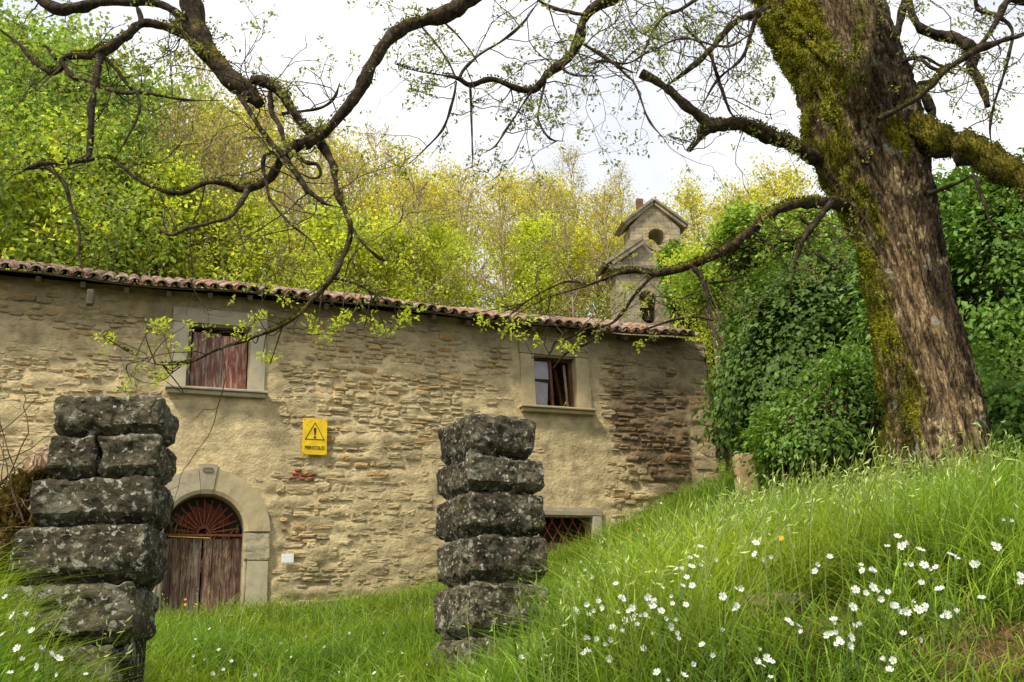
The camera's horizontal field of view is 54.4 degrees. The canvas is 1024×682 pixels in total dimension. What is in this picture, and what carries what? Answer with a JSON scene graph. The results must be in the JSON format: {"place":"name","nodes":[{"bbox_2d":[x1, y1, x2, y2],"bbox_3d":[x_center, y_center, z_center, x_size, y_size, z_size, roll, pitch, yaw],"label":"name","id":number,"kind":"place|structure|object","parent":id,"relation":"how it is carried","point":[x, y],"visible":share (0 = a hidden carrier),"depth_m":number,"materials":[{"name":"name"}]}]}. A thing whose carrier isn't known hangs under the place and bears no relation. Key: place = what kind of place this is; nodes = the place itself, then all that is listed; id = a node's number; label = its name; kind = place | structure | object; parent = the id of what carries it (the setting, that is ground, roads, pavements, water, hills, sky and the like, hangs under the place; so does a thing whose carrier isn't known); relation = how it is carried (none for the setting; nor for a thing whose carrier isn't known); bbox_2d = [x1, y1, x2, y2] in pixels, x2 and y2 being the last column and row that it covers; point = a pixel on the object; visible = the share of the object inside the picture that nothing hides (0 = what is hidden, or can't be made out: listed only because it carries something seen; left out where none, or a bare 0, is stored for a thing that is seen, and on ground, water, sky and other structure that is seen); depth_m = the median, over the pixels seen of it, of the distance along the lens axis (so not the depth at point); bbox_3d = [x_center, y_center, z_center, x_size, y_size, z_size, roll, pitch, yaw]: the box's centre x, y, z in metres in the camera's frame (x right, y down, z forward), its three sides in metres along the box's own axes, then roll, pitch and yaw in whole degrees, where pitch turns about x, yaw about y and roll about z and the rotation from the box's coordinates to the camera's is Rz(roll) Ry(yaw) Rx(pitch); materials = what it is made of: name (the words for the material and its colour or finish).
{"place":"outdoors","nodes":[
{"label":"outdoors","id":0,"kind":"place"},
{"bbox_2d":[0,0,1023,356],"label":"sky","id":1,"kind":"structure","parent":0,"point":[355,29],"materials":[{"name":"white"}]},
{"bbox_2d":[0,407,1023,681],"bbox_3d":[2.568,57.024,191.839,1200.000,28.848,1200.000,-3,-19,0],"label":"ground","id":2,"kind":"structure","parent":0,"point":[1012,654],"depth_m":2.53,"materials":[{"name":"green plant"}]},
{"bbox_2d":[0,444,55,587],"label":"broken stump","id":3,"kind":"object","parent":2,"relation":"on","point":[34,467],"visible":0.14,"depth_m":4.89,"materials":[{"name":"plant"}]},
{"bbox_2d":[0,388,57,530],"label":"dry brambles","id":4,"kind":"object","parent":3,"relation":"on","point":[16,503],"visible":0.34,"depth_m":4.89,"materials":[{"name":"brown plant"}]},
{"bbox_2d":[0,0,74,222],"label":"tree","id":5,"kind":"object","parent":2,"relation":"on","point":[13,5],"visible":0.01,"depth_m":31.52,"materials":[{"name":"green plant"}]},
{"bbox_2d":[0,74,144,271],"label":"tree","id":6,"kind":"object","parent":2,"relation":"on","point":[23,105],"visible":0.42,"depth_m":22.89,"materials":[{"name":"green plant"}]},
{"bbox_2d":[0,0,155,259],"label":"tree","id":7,"kind":"object","parent":2,"relation":"on","point":[10,62],"visible":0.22,"depth_m":25.92,"materials":[{"name":"green plant"}]},
{"bbox_2d":[0,95,159,283],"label":"tree","id":8,"kind":"object","parent":2,"relation":"on","point":[33,202],"visible":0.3,"depth_m":22.60,"materials":[{"name":"green plant"}]},
{"bbox_2d":[0,394,178,681],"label":"gate pillar","id":9,"kind":"structure","parent":2,"relation":"on","point":[105,497],"depth_m":4.50,"materials":[{"name":"grey stone"}]},
{"bbox_2d":[4,92,231,284],"bbox_3d":[-9.332,-0.986,23.053,5.224,10.431,7.254,6,-20,-23],"label":"tree","id":10,"kind":"object","parent":2,"relation":"on","point":[112,136],"visible":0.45,"depth_m":22.52,"materials":[{"name":"green plant"}]},
{"bbox_2d":[0,11,257,278],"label":"tree","id":11,"kind":"object","parent":2,"relation":"on","point":[62,76],"visible":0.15,"depth_m":25.76,"materials":[{"name":"green plant"}]},
{"bbox_2d":[26,43,255,282],"bbox_3d":[-10.648,-2.220,27.425,7.723,12.801,8.236,-7,-19,12],"label":"tree","id":12,"kind":"object","parent":2,"relation":"on","point":[157,90],"visible":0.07,"depth_m":28.27,"materials":[{"name":"green plant"}]},
{"bbox_2d":[111,84,225,276],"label":"tree","id":13,"kind":"object","parent":2,"relation":"on","point":[172,133],"visible":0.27,"depth_m":26.00,"materials":[{"name":"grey plant"}]},
{"bbox_2d":[73,137,275,289],"bbox_3d":[-8.686,-0.368,23.585,5.253,9.677,5.560,7,-21,-27],"label":"tree","id":14,"kind":"object","parent":2,"relation":"on","point":[169,199],"visible":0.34,"depth_m":23.85,"materials":[{"name":"green plant"}]},
{"bbox_2d":[138,65,235,276],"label":"tree","id":15,"kind":"object","parent":2,"relation":"on","point":[193,104],"visible":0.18,"depth_m":27.56,"materials":[{"name":"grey plant"}]},
{"bbox_2d":[146,40,235,211],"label":"tree","id":16,"kind":"object","parent":2,"relation":"on","point":[201,74],"visible":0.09,"depth_m":38.48,"materials":[{"name":"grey plant"}]},
{"bbox_2d":[168,114,247,288],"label":"tree","id":17,"kind":"object","parent":2,"relation":"on","point":[206,171],"visible":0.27,"depth_m":25.63,"materials":[{"name":"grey plant"}]},
{"bbox_2d":[171,93,261,266],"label":"tree","id":18,"kind":"object","parent":2,"relation":"on","point":[246,147],"visible":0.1,"depth_m":28.35,"materials":[{"name":"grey plant"}]},
{"bbox_2d":[159,102,281,292],"bbox_3d":[-7.696,-1.189,25.337,3.395,11.189,2.846,8,-22,-29],"label":"tree","id":19,"kind":"object","parent":2,"relation":"on","point":[222,133],"visible":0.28,"depth_m":26.14,"materials":[{"name":"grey plant"}]},
{"bbox_2d":[191,120,270,279],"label":"tree","id":20,"kind":"object","parent":2,"relation":"on","point":[234,154],"visible":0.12,"depth_m":27.61,"materials":[{"name":"green plant"}]},
{"bbox_2d":[158,78,310,281],"bbox_3d":[-10.070,-2.921,34.481,6.751,13.489,7.018,-1,-19,-5],"label":"tree","id":21,"kind":"object","parent":2,"relation":"on","point":[232,122],"visible":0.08,"depth_m":36.07,"materials":[{"name":"green plant"}]},
{"bbox_2d":[164,181,329,295],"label":"tree","id":22,"kind":"object","parent":2,"relation":"on","point":[260,242],"visible":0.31,"depth_m":25.27,"materials":[{"name":"green plant"}]},
{"bbox_2d":[182,90,330,274],"bbox_3d":[-10.074,-3.508,38.117,8.461,14.668,7.282,7,-21,-25],"label":"tree","id":23,"kind":"object","parent":2,"relation":"on","point":[282,118],"visible":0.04,"depth_m":39.48,"materials":[{"name":"green plant"}]},
{"bbox_2d":[216,95,305,293],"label":"tree","id":24,"kind":"object","parent":2,"relation":"on","point":[267,119],"visible":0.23,"depth_m":29.00,"materials":[{"name":"green plant"}]},
{"bbox_2d":[247,137,323,295],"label":"tree","id":25,"kind":"object","parent":2,"relation":"on","point":[293,186],"visible":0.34,"depth_m":26.59,"materials":[{"name":"green plant"}]},
{"bbox_2d":[256,75,326,294],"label":"tree","id":26,"kind":"object","parent":2,"relation":"on","point":[293,97],"visible":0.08,"depth_m":43.67,"materials":[{"name":"green plant"}]},
{"bbox_2d":[273,156,333,286],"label":"tree","id":27,"kind":"object","parent":2,"relation":"on","point":[316,180],"visible":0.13,"depth_m":32.24,"materials":[{"name":"green plant"}]},
{"bbox_2d":[257,115,392,282],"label":"tree","id":28,"kind":"object","parent":2,"relation":"on","point":[342,146],"visible":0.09,"depth_m":36.79,"materials":[{"name":"yellow plant"}]},
{"bbox_2d":[287,113,376,287],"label":"tree","id":29,"kind":"object","parent":2,"relation":"on","point":[320,156],"visible":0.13,"depth_m":30.21,"materials":[{"name":"green plant"}]},
{"bbox_2d":[275,176,415,301],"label":"tree","id":30,"kind":"object","parent":2,"relation":"on","point":[330,243],"visible":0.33,"depth_m":25.78,"materials":[{"name":"green plant"}]},
{"bbox_2d":[302,130,391,295],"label":"tree","id":31,"kind":"object","parent":2,"relation":"on","point":[349,179],"visible":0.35,"depth_m":27.76,"materials":[{"name":"green plant"}]},
{"bbox_2d":[294,180,416,296],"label":"tree","id":32,"kind":"object","parent":2,"relation":"on","point":[373,203],"visible":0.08,"depth_m":28.41,"materials":[{"name":"green plant"}]},
{"bbox_2d":[0,258,719,618],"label":"stone house","id":33,"kind":"structure","parent":2,"relation":"on","point":[362,500],"depth_m":15.56,"materials":[{"name":"stone"}]},
{"bbox_2d":[164,514,238,605],"bbox_3d":[-4.526,3.227,14.354,1.098,1.455,0.059,5,-20,-21],"label":"wooden door","id":34,"kind":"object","parent":33,"relation":"hanging from","point":[205,554],"visible":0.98,"depth_m":14.39,"materials":[{"name":"weathered wood"},{"name":"rusty metal"}]},
{"bbox_2d":[152,464,269,618],"bbox_3d":[-4.479,3.148,14.401,1.878,2.712,0.386,5,-20,-21],"label":"door","id":35,"kind":"structure","parent":33,"relation":"in","point":[239,503],"depth_m":14.55,"materials":[{"name":"stone"}]},
{"bbox_2d":[165,307,267,398],"bbox_3d":[-4.539,0.217,15.392,1.504,1.387,0.445,5,-20,-21],"label":"window","id":36,"kind":"structure","parent":33,"relation":"in","point":[206,377],"depth_m":15.35,"materials":[{"name":"wood"}]},
{"bbox_2d":[281,554,293,562],"bbox_3d":[-3.313,3.205,14.693,0.180,0.130,0.016,5,-20,-21],"label":"plaque","id":37,"kind":"object","parent":33,"relation":"attached to","point":[287,558],"depth_m":14.68,"materials":[{"name":"white ceramic"}]},
{"bbox_2d":[302,418,326,454],"bbox_3d":[-3.051,1.480,15.404,0.380,0.570,0.013,5,-20,-21],"label":"warning sign","id":38,"kind":"object","parent":33,"relation":"attached to","point":[314,438],"visible":1,"depth_m":15.40,"materials":[{"name":"metal"}]},
{"bbox_2d":[518,340,596,415],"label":"window","id":39,"kind":"structure","parent":33,"relation":"in","point":[535,395],"depth_m":17.43,"materials":[{"name":"stone"}]},
{"bbox_2d":[534,507,601,557],"bbox_3d":[0.825,3.324,16.677,1.364,1.001,0.491,5,-20,-21],"label":"window","id":40,"kind":"structure","parent":33,"relation":"in","point":[550,532],"depth_m":16.79,"materials":[{"name":"stone"}]},
{"bbox_2d":[595,198,723,455],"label":"bell gable","id":41,"kind":"structure","parent":33,"relation":"on","point":[657,221],"depth_m":26.08,"materials":[{"name":"stone"}]},
{"bbox_2d":[652,239,719,459],"bbox_3d":[4.543,0.067,24.682,1.836,6.122,1.817,-3,-19,0],"label":"ivy","id":42,"kind":"object","parent":41,"relation":"attached to","point":[668,252],"visible":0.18,"depth_m":24.83,"materials":[{"name":"green plant"}]},
{"bbox_2d":[344,113,405,281],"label":"tree","id":43,"kind":"object","parent":2,"relation":"on","point":[372,136],"visible":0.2,"depth_m":45.31,"materials":[{"name":"yellow plant"}]},
{"bbox_2d":[322,211,465,305],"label":"tree","id":44,"kind":"object","parent":2,"relation":"on","point":[414,297],"visible":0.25,"depth_m":26.99,"materials":[{"name":"green plant"}]},
{"bbox_2d":[345,115,488,278],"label":"tree","id":45,"kind":"object","parent":2,"relation":"on","point":[394,152],"visible":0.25,"depth_m":44.11,"materials":[{"name":"yellow plant"}]},
{"bbox_2d":[380,164,467,306],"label":"tree","id":46,"kind":"object","parent":2,"relation":"on","point":[418,199],"visible":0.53,"depth_m":27.27,"materials":[{"name":"green plant"}]},
{"bbox_2d":[369,156,492,305],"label":"tree","id":47,"kind":"object","parent":2,"relation":"on","point":[397,201],"visible":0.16,"depth_m":33.24,"materials":[{"name":"yellow plant"}]},
{"bbox_2d":[380,162,496,307],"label":"tree","id":48,"kind":"object","parent":2,"relation":"on","point":[451,198],"visible":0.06,"depth_m":37.53,"materials":[{"name":"yellow plant"}]},
{"bbox_2d":[382,207,513,308],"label":"tree","id":49,"kind":"object","parent":2,"relation":"on","point":[439,234],"visible":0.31,"depth_m":27.76,"materials":[{"name":"green plant"}]},
{"bbox_2d":[426,182,482,305],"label":"tree","id":50,"kind":"object","parent":2,"relation":"on","point":[445,203],"visible":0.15,"depth_m":34.18,"materials":[{"name":"yellow plant"}]},
{"bbox_2d":[411,152,515,306],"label":"tree","id":51,"kind":"object","parent":2,"relation":"on","point":[450,174],"visible":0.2,"depth_m":46.69,"materials":[{"name":"yellow plant"}]},
{"bbox_2d":[439,174,508,308],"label":"tree","id":52,"kind":"object","parent":2,"relation":"on","point":[472,191],"visible":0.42,"depth_m":30.63,"materials":[{"name":"green plant"}]},
{"bbox_2d":[432,414,550,676],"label":"gate pillar","id":53,"kind":"structure","parent":2,"relation":"on","point":[490,483],"depth_m":6.26,"materials":[{"name":"grey stone"}]},
{"bbox_2d":[451,160,560,307],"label":"tree","id":54,"kind":"object","parent":2,"relation":"on","point":[500,191],"visible":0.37,"depth_m":40.53,"materials":[{"name":"yellow plant"}]},
{"bbox_2d":[467,196,546,314],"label":"tree","id":55,"kind":"object","parent":2,"relation":"on","point":[502,243],"visible":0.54,"depth_m":28.18,"materials":[{"name":"green plant"}]},
{"bbox_2d":[0,0,1023,500],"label":"mossy tree","id":56,"kind":"object","parent":2,"relation":"on","point":[870,142],"visible":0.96,"depth_m":7.59,"materials":[{"name":"green plant"}]},
{"bbox_2d":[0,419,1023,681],"bbox_3d":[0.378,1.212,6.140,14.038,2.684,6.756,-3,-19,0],"label":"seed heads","id":57,"kind":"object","parent":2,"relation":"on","point":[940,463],"visible":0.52,"depth_m":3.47,"materials":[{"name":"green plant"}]},
{"bbox_2d":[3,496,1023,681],"bbox_3d":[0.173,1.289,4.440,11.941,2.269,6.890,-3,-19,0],"label":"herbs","id":58,"kind":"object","parent":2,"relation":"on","point":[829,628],"visible":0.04,"depth_m":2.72,"materials":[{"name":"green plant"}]},
{"bbox_2d":[473,151,564,311],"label":"tree","id":59,"kind":"object","parent":2,"relation":"on","point":[523,180],"visible":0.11,"depth_m":46.28,"materials":[{"name":"yellow plant"}]},
{"bbox_2d":[467,203,608,404],"bbox_3d":[0.618,-0.224,28.377,4.262,7.988,3.809,4,-20,-19],"label":"tree","id":60,"kind":"object","parent":2,"relation":"on","point":[527,230],"visible":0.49,"depth_m":28.75,"materials":[{"name":"green plant"}]},
{"bbox_2d":[502,158,582,315],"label":"tree","id":61,"kind":"object","parent":2,"relation":"on","point":[537,194],"visible":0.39,"depth_m":32.02,"materials":[{"name":"yellow plant"}]},
{"bbox_2d":[491,164,600,403],"bbox_3d":[1.671,-1.932,39.073,5.005,10.001,5.203,-6,-19,10],"label":"tree","id":62,"kind":"object","parent":2,"relation":"on","point":[516,199],"visible":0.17,"depth_m":39.59,"materials":[{"name":"yellow plant"}]},
{"bbox_2d":[527,176,606,332],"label":"tree","id":63,"kind":"object","parent":2,"relation":"on","point":[572,314],"visible":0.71,"depth_m":28.14,"materials":[{"name":"green plant"}]},
{"bbox_2d":[541,137,600,316],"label":"tree","id":64,"kind":"object","parent":2,"relation":"on","point":[565,159],"visible":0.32,"depth_m":44.90,"materials":[{"name":"grey plant"}]},
{"bbox_2d":[519,213,647,332],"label":"tree","id":65,"kind":"object","parent":2,"relation":"on","point":[579,252],"visible":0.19,"depth_m":29.95,"materials":[{"name":"green plant"}]},
{"bbox_2d":[540,222,647,317],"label":"tree","id":66,"kind":"object","parent":2,"relation":"on","point":[598,289],"visible":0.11,"depth_m":30.95,"materials":[{"name":"green plant"}]},
{"bbox_2d":[562,172,632,317],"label":"tree","id":67,"kind":"object","parent":2,"relation":"on","point":[602,210],"visible":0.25,"depth_m":40.40,"materials":[{"name":"yellow plant"}]},
{"bbox_2d":[571,178,632,319],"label":"tree","id":68,"kind":"object","parent":2,"relation":"on","point":[598,229],"visible":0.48,"depth_m":29.50,"materials":[{"name":"yellow plant"}]},
{"bbox_2d":[580,209,654,317],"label":"tree","id":69,"kind":"object","parent":2,"relation":"on","point":[613,251],"visible":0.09,"depth_m":30.41,"materials":[{"name":"yellow plant"}]},
{"bbox_2d":[593,158,655,291],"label":"tree","id":70,"kind":"object","parent":2,"relation":"on","point":[618,178],"visible":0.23,"depth_m":44.47,"materials":[{"name":"grey plant"}]},
{"bbox_2d":[601,188,701,315],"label":"tree","id":71,"kind":"object","parent":2,"relation":"on","point":[666,203],"visible":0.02,"depth_m":36.95,"materials":[{"name":"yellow plant"}]},
{"bbox_2d":[689,582,695,668],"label":"white flower","id":72,"kind":"object","parent":2,"relation":"on","point":[692,586],"visible":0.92,"depth_m":2.59,"materials":[{"name":"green plant"}]},
{"bbox_2d":[652,232,734,417],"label":"tree","id":73,"kind":"object","parent":2,"relation":"on","point":[676,260],"visible":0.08,"depth_m":23.39,"materials":[{"name":"green plant"}]},
{"bbox_2d":[664,168,748,317],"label":"tree","id":74,"kind":"object","parent":2,"relation":"on","point":[688,205],"visible":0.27,"depth_m":38.98,"materials":[{"name":"yellow plant"}]},
{"bbox_2d":[686,181,753,242],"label":"tree","id":75,"kind":"object","parent":2,"relation":"on","point":[703,228],"visible":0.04,"depth_m":43.48,"materials":[{"name":"yellow plant"}]},
{"bbox_2d":[719,592,726,678],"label":"white flower","id":76,"kind":"object","parent":2,"relation":"on","point":[723,596],"visible":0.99,"depth_m":2.41,"materials":[{"name":"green plant"}]},
{"bbox_2d":[723,445,737,475],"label":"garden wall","id":77,"kind":"structure","parent":2,"relation":"on","point":[727,458],"depth_m":18.68,"materials":[{"name":"stone"}]},
{"bbox_2d":[696,175,786,261],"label":"tree","id":78,"kind":"object","parent":2,"relation":"on","point":[753,195],"visible":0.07,"depth_m":37.34,"materials":[{"name":"yellow plant"}]},
{"bbox_2d":[732,453,758,499],"bbox_3d":[2.991,1.987,12.590,0.280,1.135,0.282,-3,-19,0],"label":"stone post","id":79,"kind":"object","parent":2,"relation":"on","point":[739,470],"visible":0.25,"depth_m":12.58,"materials":[{"name":"beige stone"}]},
{"bbox_2d":[668,191,858,360],"bbox_3d":[4.478,-0.197,17.580,3.426,5.269,6.595,6,-21,-23],"label":"bush","id":80,"kind":"object","parent":2,"relation":"on","point":[729,227],"visible":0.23,"depth_m":16.85,"materials":[{"name":"green plant"}]},
{"bbox_2d":[730,589,811,628],"bbox_3d":[0.797,0.837,3.072,0.214,0.119,0.188,-6,-12,-13],"label":"rock","id":81,"kind":"object","parent":2,"relation":"on","point":[793,596],"visible":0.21,"depth_m":3.00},
{"bbox_2d":[724,152,829,217],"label":"tree","id":82,"kind":"object","parent":2,"relation":"on","point":[788,177],"visible":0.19,"depth_m":32.82,"materials":[{"name":"yellow plant"}]},
{"bbox_2d":[691,237,883,486],"bbox_3d":[4.089,0.318,13.826,3.196,4.142,4.453,-3,-19,0],"label":"ivy thicket","id":83,"kind":"object","parent":2,"relation":"on","point":[767,343],"visible":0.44,"depth_m":13.19,"materials":[{"name":"green plant"}]},
{"bbox_2d":[716,326,884,500],"bbox_3d":[3.471,0.908,10.596,2.690,2.102,2.028,-20,-25,41],"label":"bush","id":84,"kind":"object","parent":2,"relation":"on","point":[784,442],"visible":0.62,"depth_m":10.42,"materials":[{"name":"green plant"}]},
{"bbox_2d":[804,554,833,644],"bbox_3d":[0.727,0.613,2.370,0.017,0.224,0.019,14,-12,30],"label":"white flower","id":85,"kind":"object","parent":2,"relation":"on","point":[829,556],"visible":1,"depth_m":2.38,"materials":[{"name":"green plant"}]},
{"bbox_2d":[849,602,862,681],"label":"white flower","id":86,"kind":"object","parent":2,"relation":"on","point":[852,606],"visible":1,"depth_m":2.13,"materials":[{"name":"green plant"}]},
{"bbox_2d":[851,585,875,681],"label":"white flower","id":87,"kind":"object","parent":2,"relation":"on","point":[855,589],"visible":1,"depth_m":2.20,"materials":[{"name":"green plant"}]},
{"bbox_2d":[869,583,894,677],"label":"white flower","id":88,"kind":"object","parent":2,"relation":"on","point":[873,586],"visible":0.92,"depth_m":2.19,"materials":[{"name":"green plant"}]},
{"bbox_2d":[874,606,902,681],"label":"white flower","id":89,"kind":"object","parent":2,"relation":"on","point":[900,610],"visible":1,"depth_m":2.09,"materials":[{"name":"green plant"}]},
{"bbox_2d":[897,541,905,643],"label":"white flower","id":90,"kind":"object","parent":2,"relation":"on","point":[900,546],"visible":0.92,"depth_m":2.34,"materials":[{"name":"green plant"}]},
{"bbox_2d":[884,605,923,681],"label":"white flower","id":91,"kind":"object","parent":2,"relation":"on","point":[919,610],"visible":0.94,"depth_m":2.06,"materials":[{"name":"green plant"}]},
{"bbox_2d":[902,607,911,676],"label":"white flower","id":92,"kind":"object","parent":2,"relation":"on","point":[906,612],"visible":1,"depth_m":2.06,"materials":[{"name":"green plant"}]},
{"bbox_2d":[833,140,1023,396],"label":"bush","id":93,"kind":"object","parent":2,"relation":"on","point":[986,260],"visible":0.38,"depth_m":11.11,"materials":[{"name":"green plant"}]},
{"bbox_2d":[910,609,951,681],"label":"white flower","id":94,"kind":"object","parent":2,"relation":"on","point":[948,612],"visible":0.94,"depth_m":2.17,"materials":[{"name":"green plant"}]},
{"bbox_2d":[916,547,953,659],"bbox_3d":[0.950,0.579,2.226,0.022,0.268,0.020,9,-40,-14],"label":"white flower","id":95,"kind":"object","parent":2,"relation":"on","point":[920,549],"visible":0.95,"depth_m":2.23,"materials":[{"name":"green plant"}]},
{"bbox_2d":[934,585,947,681],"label":"white flower","id":96,"kind":"object","parent":2,"relation":"on","point":[940,587],"visible":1,"depth_m":2.07,"materials":[{"name":"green plant"}]},
{"bbox_2d":[860,301,1023,468],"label":"bush","id":97,"kind":"object","parent":2,"relation":"on","point":[1003,396],"visible":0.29,"depth_m":9.15,"materials":[{"name":"green plant"}]},
{"bbox_2d":[919,561,980,661],"bbox_3d":[0.982,0.603,2.220,0.021,0.253,0.019,-28,-7,-22],"label":"white flower","id":98,"kind":"object","parent":2,"relation":"on","point":[923,564],"visible":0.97,"depth_m":2.23,"materials":[{"name":"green plant"}]},
{"bbox_2d":[953,554,959,672],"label":"white flower","id":99,"kind":"object","parent":2,"relation":"on","point":[955,556],"visible":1,"depth_m":2.15,"materials":[{"name":"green plant"}]},
{"bbox_2d":[972,595,985,681],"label":"white flower","id":100,"kind":"object","parent":2,"relation":"on","point":[981,597],"visible":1,"depth_m":2.03,"materials":[{"name":"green plant"}]},
{"bbox_2d":[969,560,1002,672],"bbox_3d":[1.038,0.602,2.168,0.021,0.263,0.019,-18,2,-15],"label":"white flower","id":101,"kind":"object","parent":2,"relation":"on","point":[972,564],"visible":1,"depth_m":2.17,"materials":[{"name":"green plant"}]},
{"bbox_2d":[987,543,1001,629],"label":"white flower","id":102,"kind":"object","parent":2,"relation":"on","point":[998,547],"visible":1,"depth_m":2.22,"materials":[{"name":"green plant"}]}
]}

